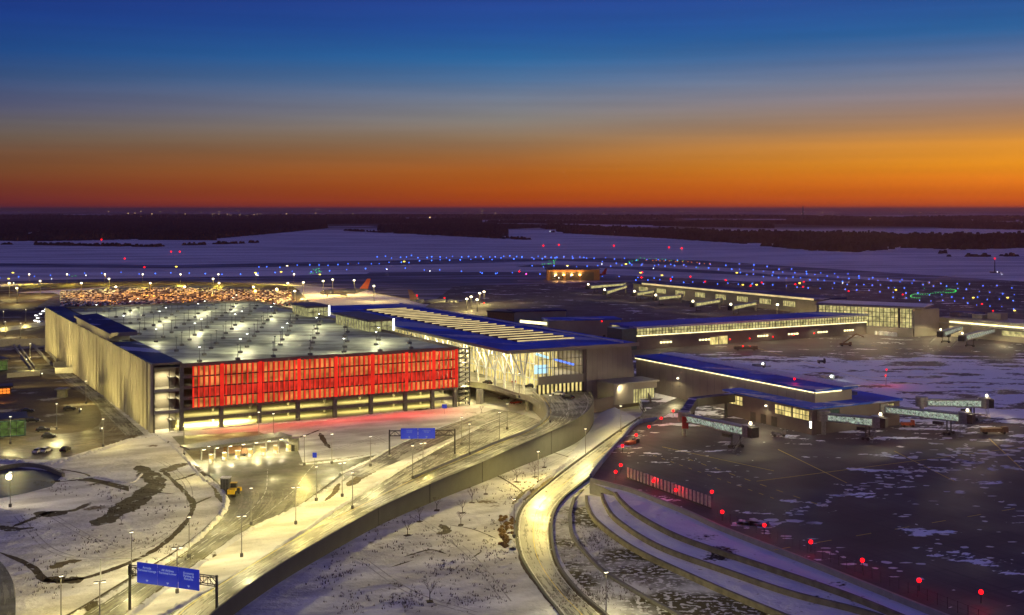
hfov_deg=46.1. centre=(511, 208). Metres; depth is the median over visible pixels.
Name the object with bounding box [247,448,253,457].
toll booth
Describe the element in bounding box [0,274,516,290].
taxiway
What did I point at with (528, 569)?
kerb wall
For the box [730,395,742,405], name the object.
window
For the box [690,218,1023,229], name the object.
wood
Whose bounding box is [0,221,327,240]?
wood
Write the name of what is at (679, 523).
terrace
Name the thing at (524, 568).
dirt strip
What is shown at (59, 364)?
wall
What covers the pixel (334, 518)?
lane marking
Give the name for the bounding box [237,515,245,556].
street lamp
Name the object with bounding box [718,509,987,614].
wire fence
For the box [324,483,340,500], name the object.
dirt strip
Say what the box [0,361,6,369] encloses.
window
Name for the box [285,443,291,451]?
toll booth
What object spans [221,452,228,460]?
toll booth
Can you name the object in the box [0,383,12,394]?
building
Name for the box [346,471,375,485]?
dirt strip
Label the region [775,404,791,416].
window
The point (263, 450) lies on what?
toll booth
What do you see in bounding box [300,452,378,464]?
snow ridge
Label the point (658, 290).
window
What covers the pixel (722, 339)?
bay door
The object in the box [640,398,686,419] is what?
service lane
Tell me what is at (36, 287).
rim road
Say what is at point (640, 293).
boarding bridge
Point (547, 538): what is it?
lane marking
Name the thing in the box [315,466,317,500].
street lamp
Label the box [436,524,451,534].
dirt strip
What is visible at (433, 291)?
apron
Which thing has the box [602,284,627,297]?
boarding bridge
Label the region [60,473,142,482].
snow ridge
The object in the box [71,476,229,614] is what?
snow ridge
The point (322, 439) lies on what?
dirt strip
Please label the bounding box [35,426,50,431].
parked car
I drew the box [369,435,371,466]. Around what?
street lamp
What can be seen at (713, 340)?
bay door
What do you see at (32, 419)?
parked car
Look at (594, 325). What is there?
block
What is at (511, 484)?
dirt strip
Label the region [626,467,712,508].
blast fence
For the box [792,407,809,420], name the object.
window
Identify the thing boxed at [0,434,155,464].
snow ridge
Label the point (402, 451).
side road
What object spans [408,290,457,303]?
airliner
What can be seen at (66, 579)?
dirt strip
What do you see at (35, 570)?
dirt strip
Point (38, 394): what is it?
lot ground
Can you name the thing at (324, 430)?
tyre track
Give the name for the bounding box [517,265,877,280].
taxiway
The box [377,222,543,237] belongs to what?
wood
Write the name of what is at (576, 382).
lower windows
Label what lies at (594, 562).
swale wall
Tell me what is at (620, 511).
terrace
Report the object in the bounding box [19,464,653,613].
dry grass
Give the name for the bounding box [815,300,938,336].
glass pavilion
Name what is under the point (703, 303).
boarding bridge
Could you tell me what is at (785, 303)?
window
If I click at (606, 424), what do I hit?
snow bank
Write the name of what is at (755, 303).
boarding bridge
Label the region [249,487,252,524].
street lamp
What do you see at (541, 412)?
abutment wall
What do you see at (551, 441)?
retaining wall
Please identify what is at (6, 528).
dirt strip
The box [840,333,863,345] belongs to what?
service truck
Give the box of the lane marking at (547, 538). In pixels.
[519,419,638,614]
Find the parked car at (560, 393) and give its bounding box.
[551,391,564,395]
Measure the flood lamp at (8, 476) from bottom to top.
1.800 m
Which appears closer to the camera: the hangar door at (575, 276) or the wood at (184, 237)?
the hangar door at (575, 276)
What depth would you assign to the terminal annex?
508.32 m
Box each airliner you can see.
[319,279,370,296]
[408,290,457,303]
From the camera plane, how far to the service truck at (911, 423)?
442.64 m
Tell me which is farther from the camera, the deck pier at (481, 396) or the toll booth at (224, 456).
the deck pier at (481, 396)
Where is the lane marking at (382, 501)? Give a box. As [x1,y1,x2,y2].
[195,395,568,614]
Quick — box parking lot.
[36,285,308,307]
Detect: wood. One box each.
[0,213,1023,220]
[0,217,481,223]
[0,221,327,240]
[0,240,258,246]
[138,233,216,239]
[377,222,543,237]
[485,219,774,227]
[541,223,1023,251]
[551,230,947,253]
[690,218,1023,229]
[946,252,1018,256]
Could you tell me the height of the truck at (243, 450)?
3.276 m
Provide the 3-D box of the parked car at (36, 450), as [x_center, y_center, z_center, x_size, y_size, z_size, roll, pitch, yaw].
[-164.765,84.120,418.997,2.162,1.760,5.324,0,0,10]
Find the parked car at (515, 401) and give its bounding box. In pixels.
[510,399,521,403]
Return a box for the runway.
[558,258,1008,280]
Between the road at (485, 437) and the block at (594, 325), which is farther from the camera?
the block at (594, 325)
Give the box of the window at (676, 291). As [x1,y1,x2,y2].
[675,290,684,295]
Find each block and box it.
[486,309,514,321]
[507,308,566,325]
[541,316,621,336]
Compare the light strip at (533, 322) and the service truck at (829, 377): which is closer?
the service truck at (829, 377)
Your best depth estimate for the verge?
275.77 m
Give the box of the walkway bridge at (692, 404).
[681,393,734,428]
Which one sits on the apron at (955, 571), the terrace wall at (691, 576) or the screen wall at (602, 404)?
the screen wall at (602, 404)
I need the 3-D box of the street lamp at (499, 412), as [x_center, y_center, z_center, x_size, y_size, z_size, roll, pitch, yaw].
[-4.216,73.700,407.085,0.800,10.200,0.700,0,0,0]
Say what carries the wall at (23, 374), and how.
on the lot ground at (38, 394)
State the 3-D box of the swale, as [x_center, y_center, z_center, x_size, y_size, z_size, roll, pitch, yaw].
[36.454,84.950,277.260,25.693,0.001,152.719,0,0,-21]
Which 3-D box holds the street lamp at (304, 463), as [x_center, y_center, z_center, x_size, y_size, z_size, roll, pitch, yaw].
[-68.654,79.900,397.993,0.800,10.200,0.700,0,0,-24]
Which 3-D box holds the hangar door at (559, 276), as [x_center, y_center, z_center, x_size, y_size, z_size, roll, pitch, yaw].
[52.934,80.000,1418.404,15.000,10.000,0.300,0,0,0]
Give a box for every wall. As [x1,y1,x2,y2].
[0,338,44,346]
[0,463,64,476]
[7,371,39,377]
[13,344,31,368]
[18,344,34,368]
[32,344,50,363]
[44,346,57,361]
[53,361,65,367]
[55,367,72,373]
[209,391,593,614]
[413,390,547,477]
[515,417,639,614]
[532,399,546,419]
[550,419,657,614]
[568,497,683,614]
[585,495,788,614]
[590,417,656,477]
[590,478,948,614]
[594,393,650,412]
[600,493,883,614]
[614,492,904,614]
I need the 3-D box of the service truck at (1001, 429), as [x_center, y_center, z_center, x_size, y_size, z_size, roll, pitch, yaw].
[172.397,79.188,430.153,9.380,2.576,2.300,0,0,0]
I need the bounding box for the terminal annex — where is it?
[596,376,658,404]
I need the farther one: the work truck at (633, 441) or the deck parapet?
the deck parapet
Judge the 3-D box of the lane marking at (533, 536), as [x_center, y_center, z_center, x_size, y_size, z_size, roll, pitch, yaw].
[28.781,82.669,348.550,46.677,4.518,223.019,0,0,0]
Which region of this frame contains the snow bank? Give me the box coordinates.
[554,407,635,476]
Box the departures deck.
[451,366,592,398]
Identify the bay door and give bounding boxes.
[710,337,717,344]
[719,336,727,343]
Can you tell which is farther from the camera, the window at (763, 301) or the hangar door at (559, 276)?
the hangar door at (559, 276)
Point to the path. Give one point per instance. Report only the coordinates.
(119, 486)
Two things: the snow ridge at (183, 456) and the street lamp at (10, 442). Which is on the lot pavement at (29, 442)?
the street lamp at (10, 442)
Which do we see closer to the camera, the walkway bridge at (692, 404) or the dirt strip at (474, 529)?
the dirt strip at (474, 529)
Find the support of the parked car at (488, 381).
on the departures deck
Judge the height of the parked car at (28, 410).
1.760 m
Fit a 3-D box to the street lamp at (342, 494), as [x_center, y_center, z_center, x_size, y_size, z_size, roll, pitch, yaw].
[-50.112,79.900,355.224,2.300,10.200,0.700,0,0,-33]
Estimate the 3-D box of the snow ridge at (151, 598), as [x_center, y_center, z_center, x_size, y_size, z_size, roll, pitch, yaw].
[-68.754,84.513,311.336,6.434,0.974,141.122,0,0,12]
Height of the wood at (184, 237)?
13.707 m
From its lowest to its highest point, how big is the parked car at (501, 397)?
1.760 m
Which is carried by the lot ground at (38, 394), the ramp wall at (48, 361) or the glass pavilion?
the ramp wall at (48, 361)
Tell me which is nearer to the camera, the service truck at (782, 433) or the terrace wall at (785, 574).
the terrace wall at (785, 574)
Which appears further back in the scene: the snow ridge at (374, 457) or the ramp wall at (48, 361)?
the ramp wall at (48, 361)
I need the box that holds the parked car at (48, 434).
[41,432,56,437]
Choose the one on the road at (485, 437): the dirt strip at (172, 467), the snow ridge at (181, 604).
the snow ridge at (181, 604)
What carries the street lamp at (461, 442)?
on the road at (485, 437)
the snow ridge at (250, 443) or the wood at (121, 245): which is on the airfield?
the wood at (121, 245)
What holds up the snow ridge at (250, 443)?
on the plaza pavement at (284, 468)
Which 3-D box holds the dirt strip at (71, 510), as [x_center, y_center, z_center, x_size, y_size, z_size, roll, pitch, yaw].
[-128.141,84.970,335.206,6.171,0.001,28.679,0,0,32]
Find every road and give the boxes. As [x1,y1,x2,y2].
[0,281,299,292]
[0,321,44,331]
[0,345,44,349]
[0,562,15,614]
[66,482,333,614]
[169,413,539,614]
[176,393,591,614]
[343,409,514,476]
[518,418,642,614]
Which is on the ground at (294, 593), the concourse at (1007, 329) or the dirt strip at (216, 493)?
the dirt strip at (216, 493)
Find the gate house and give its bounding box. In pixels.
[722,388,902,434]
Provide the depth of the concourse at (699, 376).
490.07 m
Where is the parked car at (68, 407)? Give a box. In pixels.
[63,405,75,409]
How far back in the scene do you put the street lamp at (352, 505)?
330.83 m
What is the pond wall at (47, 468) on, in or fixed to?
on the ground at (294, 593)
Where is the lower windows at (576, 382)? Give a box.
[539,382,581,393]
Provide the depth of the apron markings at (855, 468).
380.14 m
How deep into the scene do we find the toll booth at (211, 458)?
402.60 m
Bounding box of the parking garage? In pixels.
[45,300,469,432]
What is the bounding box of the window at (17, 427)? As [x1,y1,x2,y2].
[0,421,24,435]
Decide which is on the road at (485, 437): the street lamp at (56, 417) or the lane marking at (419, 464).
the lane marking at (419, 464)
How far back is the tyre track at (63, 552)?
301.85 m
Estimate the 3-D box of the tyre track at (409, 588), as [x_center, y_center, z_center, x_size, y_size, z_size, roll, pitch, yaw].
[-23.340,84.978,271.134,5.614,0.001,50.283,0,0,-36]
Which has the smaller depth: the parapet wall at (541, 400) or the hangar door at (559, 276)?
the parapet wall at (541, 400)
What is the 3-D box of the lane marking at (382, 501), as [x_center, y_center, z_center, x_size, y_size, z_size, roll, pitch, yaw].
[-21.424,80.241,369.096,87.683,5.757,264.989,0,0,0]
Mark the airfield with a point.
(927, 261)
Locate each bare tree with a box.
[402,521,413,535]
[421,579,436,602]
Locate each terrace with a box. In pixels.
[588,496,858,614]
[596,484,927,614]
[604,494,885,614]
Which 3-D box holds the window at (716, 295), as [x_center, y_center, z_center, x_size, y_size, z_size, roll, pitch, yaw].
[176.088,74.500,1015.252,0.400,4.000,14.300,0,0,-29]
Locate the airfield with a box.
[0,234,1023,287]
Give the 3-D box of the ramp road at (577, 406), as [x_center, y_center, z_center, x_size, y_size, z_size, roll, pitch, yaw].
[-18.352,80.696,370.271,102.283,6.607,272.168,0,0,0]
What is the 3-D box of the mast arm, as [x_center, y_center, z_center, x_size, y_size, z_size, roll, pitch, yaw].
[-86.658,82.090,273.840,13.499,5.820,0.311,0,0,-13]
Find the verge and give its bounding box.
[553,484,672,614]
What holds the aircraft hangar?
on the ground at (294, 593)
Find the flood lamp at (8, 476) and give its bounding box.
[6,474,11,479]
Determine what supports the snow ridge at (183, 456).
on the ground at (294, 593)
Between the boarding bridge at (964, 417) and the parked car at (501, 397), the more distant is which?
the parked car at (501, 397)
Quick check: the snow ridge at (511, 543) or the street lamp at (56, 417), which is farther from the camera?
the street lamp at (56, 417)
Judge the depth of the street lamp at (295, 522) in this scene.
324.14 m
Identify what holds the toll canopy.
on the plaza pavement at (284, 468)
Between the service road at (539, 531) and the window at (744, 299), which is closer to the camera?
the service road at (539, 531)
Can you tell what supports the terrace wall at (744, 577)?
on the ground at (294, 593)
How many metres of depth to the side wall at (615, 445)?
409.64 m
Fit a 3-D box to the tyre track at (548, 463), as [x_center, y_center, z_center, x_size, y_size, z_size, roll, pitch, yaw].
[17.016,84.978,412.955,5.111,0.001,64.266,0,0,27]
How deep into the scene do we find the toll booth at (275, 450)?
417.46 m
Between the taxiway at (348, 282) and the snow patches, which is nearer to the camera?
the snow patches
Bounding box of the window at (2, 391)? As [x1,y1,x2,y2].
[0,388,9,393]
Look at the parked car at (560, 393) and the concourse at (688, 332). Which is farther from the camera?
the concourse at (688, 332)
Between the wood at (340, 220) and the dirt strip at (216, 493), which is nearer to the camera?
the dirt strip at (216, 493)
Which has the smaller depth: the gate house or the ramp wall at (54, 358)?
the gate house
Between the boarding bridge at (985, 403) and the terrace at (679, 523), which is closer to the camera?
the terrace at (679, 523)
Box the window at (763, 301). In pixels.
[759,298,770,303]
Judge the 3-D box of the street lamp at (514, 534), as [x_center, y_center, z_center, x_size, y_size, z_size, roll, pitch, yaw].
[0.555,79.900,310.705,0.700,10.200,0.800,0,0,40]
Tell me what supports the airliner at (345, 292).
on the ground at (294, 593)
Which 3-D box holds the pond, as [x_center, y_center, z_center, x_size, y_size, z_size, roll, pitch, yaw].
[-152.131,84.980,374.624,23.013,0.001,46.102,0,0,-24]
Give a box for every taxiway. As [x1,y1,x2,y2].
[0,258,564,267]
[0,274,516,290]
[361,271,728,281]
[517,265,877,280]
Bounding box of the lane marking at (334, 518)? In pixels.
[179,401,549,614]
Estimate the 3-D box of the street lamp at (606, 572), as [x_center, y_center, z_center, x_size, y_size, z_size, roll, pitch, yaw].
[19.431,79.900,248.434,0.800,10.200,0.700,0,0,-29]
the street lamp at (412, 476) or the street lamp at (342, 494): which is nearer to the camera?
the street lamp at (342, 494)
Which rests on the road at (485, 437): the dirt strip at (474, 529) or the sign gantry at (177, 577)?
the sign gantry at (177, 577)
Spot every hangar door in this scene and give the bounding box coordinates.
[551,272,562,279]
[566,272,578,279]
[581,272,593,279]
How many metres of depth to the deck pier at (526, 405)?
505.76 m
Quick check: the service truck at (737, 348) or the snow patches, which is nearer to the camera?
the snow patches
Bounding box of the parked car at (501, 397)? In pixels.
[498,395,509,399]
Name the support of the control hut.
on the plaza pavement at (284, 468)
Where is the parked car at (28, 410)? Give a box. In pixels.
[21,408,33,412]
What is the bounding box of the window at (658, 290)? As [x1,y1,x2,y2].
[657,288,665,293]
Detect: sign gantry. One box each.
[126,562,217,612]
[387,428,456,455]
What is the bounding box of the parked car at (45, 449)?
[40,447,52,452]
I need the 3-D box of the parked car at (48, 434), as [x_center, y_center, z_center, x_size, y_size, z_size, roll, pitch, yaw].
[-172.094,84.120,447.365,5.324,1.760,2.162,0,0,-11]
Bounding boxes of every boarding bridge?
[585,282,627,292]
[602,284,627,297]
[632,289,655,299]
[653,293,683,304]
[678,410,758,450]
[690,298,722,310]
[728,300,758,314]
[817,410,887,441]
[880,403,974,438]
[915,394,993,422]
[929,325,961,342]
[951,328,994,346]
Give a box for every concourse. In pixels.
[607,312,868,349]
[627,281,846,312]
[634,352,859,408]
[938,311,1023,342]
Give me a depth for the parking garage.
508.86 m
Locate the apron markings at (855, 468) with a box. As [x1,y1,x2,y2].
[653,345,1023,549]
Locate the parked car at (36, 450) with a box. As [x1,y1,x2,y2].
[32,447,41,453]
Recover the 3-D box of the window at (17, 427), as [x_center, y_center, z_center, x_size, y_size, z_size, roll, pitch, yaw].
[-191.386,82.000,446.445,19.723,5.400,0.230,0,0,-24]
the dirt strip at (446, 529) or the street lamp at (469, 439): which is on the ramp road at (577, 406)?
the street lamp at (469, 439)
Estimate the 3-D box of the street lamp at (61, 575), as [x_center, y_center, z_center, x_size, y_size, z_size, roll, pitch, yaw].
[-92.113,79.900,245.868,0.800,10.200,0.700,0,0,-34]
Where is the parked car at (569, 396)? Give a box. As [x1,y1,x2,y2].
[562,394,574,398]
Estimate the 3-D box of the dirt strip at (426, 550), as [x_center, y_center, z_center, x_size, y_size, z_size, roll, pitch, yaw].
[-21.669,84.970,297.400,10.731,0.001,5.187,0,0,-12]
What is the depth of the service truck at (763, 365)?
608.09 m
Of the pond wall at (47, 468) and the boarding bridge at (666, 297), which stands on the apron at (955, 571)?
the boarding bridge at (666, 297)
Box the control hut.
[288,436,299,450]
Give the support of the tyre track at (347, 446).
on the ground at (294, 593)
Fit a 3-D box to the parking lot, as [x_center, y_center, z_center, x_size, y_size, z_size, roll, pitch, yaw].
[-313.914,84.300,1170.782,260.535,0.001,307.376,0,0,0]
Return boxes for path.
[50,478,128,490]
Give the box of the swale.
[572,499,768,614]
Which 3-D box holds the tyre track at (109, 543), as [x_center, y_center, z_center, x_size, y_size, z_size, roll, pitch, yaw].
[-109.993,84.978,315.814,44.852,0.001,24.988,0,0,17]
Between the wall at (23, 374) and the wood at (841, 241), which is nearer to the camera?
the wall at (23, 374)
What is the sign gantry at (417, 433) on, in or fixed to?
on the ground at (294, 593)
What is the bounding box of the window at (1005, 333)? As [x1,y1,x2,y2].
[1002,330,1023,336]
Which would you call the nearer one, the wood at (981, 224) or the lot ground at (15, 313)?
the lot ground at (15, 313)
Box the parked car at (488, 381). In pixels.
[482,380,492,383]
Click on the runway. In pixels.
(902, 276)
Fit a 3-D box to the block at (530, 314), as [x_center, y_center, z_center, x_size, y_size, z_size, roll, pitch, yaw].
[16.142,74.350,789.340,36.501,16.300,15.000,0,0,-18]
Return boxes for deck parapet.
[470,381,539,407]
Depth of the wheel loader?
356.81 m
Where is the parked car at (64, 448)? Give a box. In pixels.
[59,446,70,451]
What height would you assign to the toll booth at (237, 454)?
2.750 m
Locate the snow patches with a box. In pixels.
[661,416,1023,579]
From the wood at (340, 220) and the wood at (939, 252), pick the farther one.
the wood at (340, 220)
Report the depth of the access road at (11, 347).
736.48 m
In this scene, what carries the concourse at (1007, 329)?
on the apron at (955, 571)
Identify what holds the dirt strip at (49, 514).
on the ground at (294, 593)
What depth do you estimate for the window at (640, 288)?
1112.23 m
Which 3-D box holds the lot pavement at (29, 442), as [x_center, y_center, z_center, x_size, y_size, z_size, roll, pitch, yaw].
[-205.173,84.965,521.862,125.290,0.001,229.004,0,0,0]
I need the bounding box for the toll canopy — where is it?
[180,432,291,460]
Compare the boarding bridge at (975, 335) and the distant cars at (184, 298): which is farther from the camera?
the distant cars at (184, 298)
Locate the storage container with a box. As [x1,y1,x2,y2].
[220,476,231,490]
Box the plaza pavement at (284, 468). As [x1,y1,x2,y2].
[172,431,374,490]
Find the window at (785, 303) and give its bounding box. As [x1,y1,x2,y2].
[783,301,795,306]
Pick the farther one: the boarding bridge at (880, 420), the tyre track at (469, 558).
the boarding bridge at (880, 420)
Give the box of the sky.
[0,0,1023,208]
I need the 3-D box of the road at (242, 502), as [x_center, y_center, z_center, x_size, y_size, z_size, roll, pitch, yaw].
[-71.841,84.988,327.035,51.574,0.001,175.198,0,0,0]
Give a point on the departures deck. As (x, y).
(509, 385)
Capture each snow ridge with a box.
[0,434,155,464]
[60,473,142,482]
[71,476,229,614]
[125,476,343,614]
[157,426,479,614]
[157,434,206,480]
[172,439,288,448]
[203,407,441,429]
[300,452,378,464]
[338,418,464,473]
[506,453,581,548]
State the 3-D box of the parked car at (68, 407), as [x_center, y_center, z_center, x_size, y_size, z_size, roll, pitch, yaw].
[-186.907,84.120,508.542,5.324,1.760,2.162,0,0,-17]
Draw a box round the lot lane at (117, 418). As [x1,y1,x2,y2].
[52,371,143,434]
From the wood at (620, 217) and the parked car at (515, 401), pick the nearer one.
the parked car at (515, 401)
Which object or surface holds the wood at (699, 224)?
on the ground at (294, 593)
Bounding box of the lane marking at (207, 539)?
[91,467,311,612]
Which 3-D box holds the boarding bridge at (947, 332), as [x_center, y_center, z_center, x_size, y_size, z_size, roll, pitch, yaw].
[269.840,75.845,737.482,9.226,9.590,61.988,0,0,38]
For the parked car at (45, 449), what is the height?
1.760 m
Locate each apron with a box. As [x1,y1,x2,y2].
[373,281,566,298]
[426,281,1023,614]
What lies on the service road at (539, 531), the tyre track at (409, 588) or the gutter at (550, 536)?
the gutter at (550, 536)
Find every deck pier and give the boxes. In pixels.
[476,389,479,403]
[480,389,482,403]
[525,400,528,410]
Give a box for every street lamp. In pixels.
[9,416,11,443]
[9,471,11,506]
[56,403,57,429]
[59,574,62,614]
[94,580,105,614]
[130,530,133,574]
[172,546,182,593]
[187,515,190,557]
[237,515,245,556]
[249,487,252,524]
[291,486,299,524]
[303,435,305,465]
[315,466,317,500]
[338,462,345,496]
[351,471,353,508]
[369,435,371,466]
[411,445,413,478]
[460,417,462,444]
[468,423,470,454]
[498,411,500,439]
[512,498,515,537]
[537,451,539,482]
[549,394,550,422]
[604,571,607,614]
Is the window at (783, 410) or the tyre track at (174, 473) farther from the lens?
the window at (783, 410)
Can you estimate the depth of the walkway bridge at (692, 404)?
455.75 m
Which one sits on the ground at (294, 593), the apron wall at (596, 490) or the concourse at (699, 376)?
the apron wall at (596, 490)
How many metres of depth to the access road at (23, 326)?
867.69 m
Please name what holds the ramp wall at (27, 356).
on the lot ground at (38, 394)
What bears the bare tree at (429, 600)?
on the ground at (294, 593)
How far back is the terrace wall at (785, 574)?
275.66 m
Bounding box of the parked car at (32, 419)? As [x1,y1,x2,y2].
[26,417,39,421]
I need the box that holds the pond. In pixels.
[0,467,60,497]
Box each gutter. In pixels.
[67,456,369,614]
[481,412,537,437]
[517,417,640,614]
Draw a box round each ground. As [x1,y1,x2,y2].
[0,209,1023,614]
[0,293,58,338]
[0,347,140,459]
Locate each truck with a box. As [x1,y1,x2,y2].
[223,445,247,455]
[624,438,639,444]
[734,346,757,350]
[752,362,765,367]
[771,429,785,436]
[817,358,825,363]
[819,375,834,379]
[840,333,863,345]
[900,419,914,427]
[980,426,1008,433]
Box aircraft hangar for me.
[545,266,600,279]
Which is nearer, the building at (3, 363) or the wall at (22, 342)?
the building at (3, 363)
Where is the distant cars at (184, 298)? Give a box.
[60,287,291,302]
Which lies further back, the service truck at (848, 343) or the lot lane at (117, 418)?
the service truck at (848, 343)
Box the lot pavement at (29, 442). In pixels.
[0,370,130,459]
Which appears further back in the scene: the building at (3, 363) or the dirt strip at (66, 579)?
the building at (3, 363)
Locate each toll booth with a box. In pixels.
[208,454,214,462]
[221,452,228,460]
[235,450,240,459]
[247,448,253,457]
[260,446,266,455]
[272,445,279,453]
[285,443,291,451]
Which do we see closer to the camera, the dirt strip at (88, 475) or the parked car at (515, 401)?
the dirt strip at (88, 475)
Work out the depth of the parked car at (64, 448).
420.36 m
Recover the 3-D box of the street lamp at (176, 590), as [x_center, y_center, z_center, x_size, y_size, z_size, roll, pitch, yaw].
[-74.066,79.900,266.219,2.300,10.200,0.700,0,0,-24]
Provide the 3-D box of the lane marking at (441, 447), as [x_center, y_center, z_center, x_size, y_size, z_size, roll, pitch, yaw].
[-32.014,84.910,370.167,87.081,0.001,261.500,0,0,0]
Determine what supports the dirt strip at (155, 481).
on the ground at (294, 593)
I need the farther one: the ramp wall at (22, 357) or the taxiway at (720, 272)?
the taxiway at (720, 272)
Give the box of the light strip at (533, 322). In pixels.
[520,320,546,324]
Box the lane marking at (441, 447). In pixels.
[168,413,540,614]
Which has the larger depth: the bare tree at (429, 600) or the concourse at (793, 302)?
the concourse at (793, 302)
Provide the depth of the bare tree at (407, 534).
312.85 m
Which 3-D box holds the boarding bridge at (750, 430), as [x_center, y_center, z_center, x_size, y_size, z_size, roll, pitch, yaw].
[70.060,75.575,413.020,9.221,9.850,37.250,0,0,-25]
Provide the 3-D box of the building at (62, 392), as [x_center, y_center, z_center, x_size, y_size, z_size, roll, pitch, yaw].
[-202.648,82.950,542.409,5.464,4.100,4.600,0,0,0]
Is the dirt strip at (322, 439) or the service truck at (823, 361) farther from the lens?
the service truck at (823, 361)
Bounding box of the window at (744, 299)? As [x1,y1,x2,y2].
[737,296,747,301]
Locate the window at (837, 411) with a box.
[830,409,839,413]
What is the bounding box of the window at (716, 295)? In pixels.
[715,294,725,299]
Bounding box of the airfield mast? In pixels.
[989,260,999,272]
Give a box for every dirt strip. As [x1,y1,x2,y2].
[0,471,195,582]
[0,525,33,530]
[12,503,90,526]
[33,511,67,516]
[43,576,83,583]
[49,559,81,568]
[57,468,92,480]
[89,465,166,525]
[159,463,187,472]
[192,464,222,502]
[318,433,330,447]
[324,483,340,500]
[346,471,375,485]
[404,549,445,556]
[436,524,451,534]
[452,525,496,538]
[497,476,524,493]
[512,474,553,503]
[518,555,551,604]
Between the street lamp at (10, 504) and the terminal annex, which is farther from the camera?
the terminal annex
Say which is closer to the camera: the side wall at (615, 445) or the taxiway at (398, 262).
the side wall at (615, 445)
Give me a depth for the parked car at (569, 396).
489.77 m
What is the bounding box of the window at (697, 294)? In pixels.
[695,292,704,297]
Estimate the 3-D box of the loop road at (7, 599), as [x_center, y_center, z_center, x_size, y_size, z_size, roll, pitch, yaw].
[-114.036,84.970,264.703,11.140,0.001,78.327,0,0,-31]
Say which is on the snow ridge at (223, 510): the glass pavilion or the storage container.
the storage container
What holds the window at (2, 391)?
in the building at (5, 388)
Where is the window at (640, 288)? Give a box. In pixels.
[639,287,647,290]
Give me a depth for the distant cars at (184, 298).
1150.11 m
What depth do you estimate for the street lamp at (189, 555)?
293.05 m
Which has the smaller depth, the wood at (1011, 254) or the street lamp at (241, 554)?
the street lamp at (241, 554)
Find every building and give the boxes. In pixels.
[0,356,9,370]
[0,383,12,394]
[0,411,27,436]
[54,387,69,397]
[330,303,638,404]
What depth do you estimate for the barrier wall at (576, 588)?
291.99 m
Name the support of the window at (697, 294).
in the concourse at (793, 302)
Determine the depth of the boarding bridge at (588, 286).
1153.65 m
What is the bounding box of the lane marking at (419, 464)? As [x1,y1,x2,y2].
[334,417,530,516]
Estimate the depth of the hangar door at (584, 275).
1418.40 m
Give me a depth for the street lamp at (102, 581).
241.77 m
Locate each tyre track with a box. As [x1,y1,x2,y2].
[14,515,146,559]
[50,516,176,551]
[111,459,192,506]
[226,429,387,442]
[309,435,380,455]
[358,558,476,614]
[410,515,510,600]
[515,450,572,474]
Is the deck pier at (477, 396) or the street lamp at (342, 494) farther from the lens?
the deck pier at (477, 396)
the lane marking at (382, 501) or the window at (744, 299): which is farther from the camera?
the window at (744, 299)
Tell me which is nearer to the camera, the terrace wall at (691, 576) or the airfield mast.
the terrace wall at (691, 576)
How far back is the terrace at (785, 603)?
269.80 m
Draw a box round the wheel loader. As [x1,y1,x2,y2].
[226,482,241,495]
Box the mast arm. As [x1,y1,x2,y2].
[100,557,157,584]
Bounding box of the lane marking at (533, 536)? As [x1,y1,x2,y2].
[533,447,610,611]
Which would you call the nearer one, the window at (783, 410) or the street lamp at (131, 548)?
the street lamp at (131, 548)
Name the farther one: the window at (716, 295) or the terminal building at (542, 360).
the window at (716, 295)
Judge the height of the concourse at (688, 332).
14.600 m
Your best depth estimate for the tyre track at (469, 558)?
291.52 m
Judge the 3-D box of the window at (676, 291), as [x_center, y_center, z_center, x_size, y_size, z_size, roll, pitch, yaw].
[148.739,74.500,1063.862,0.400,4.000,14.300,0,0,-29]
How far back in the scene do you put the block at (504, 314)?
782.77 m
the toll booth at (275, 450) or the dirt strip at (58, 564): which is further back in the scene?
the toll booth at (275, 450)

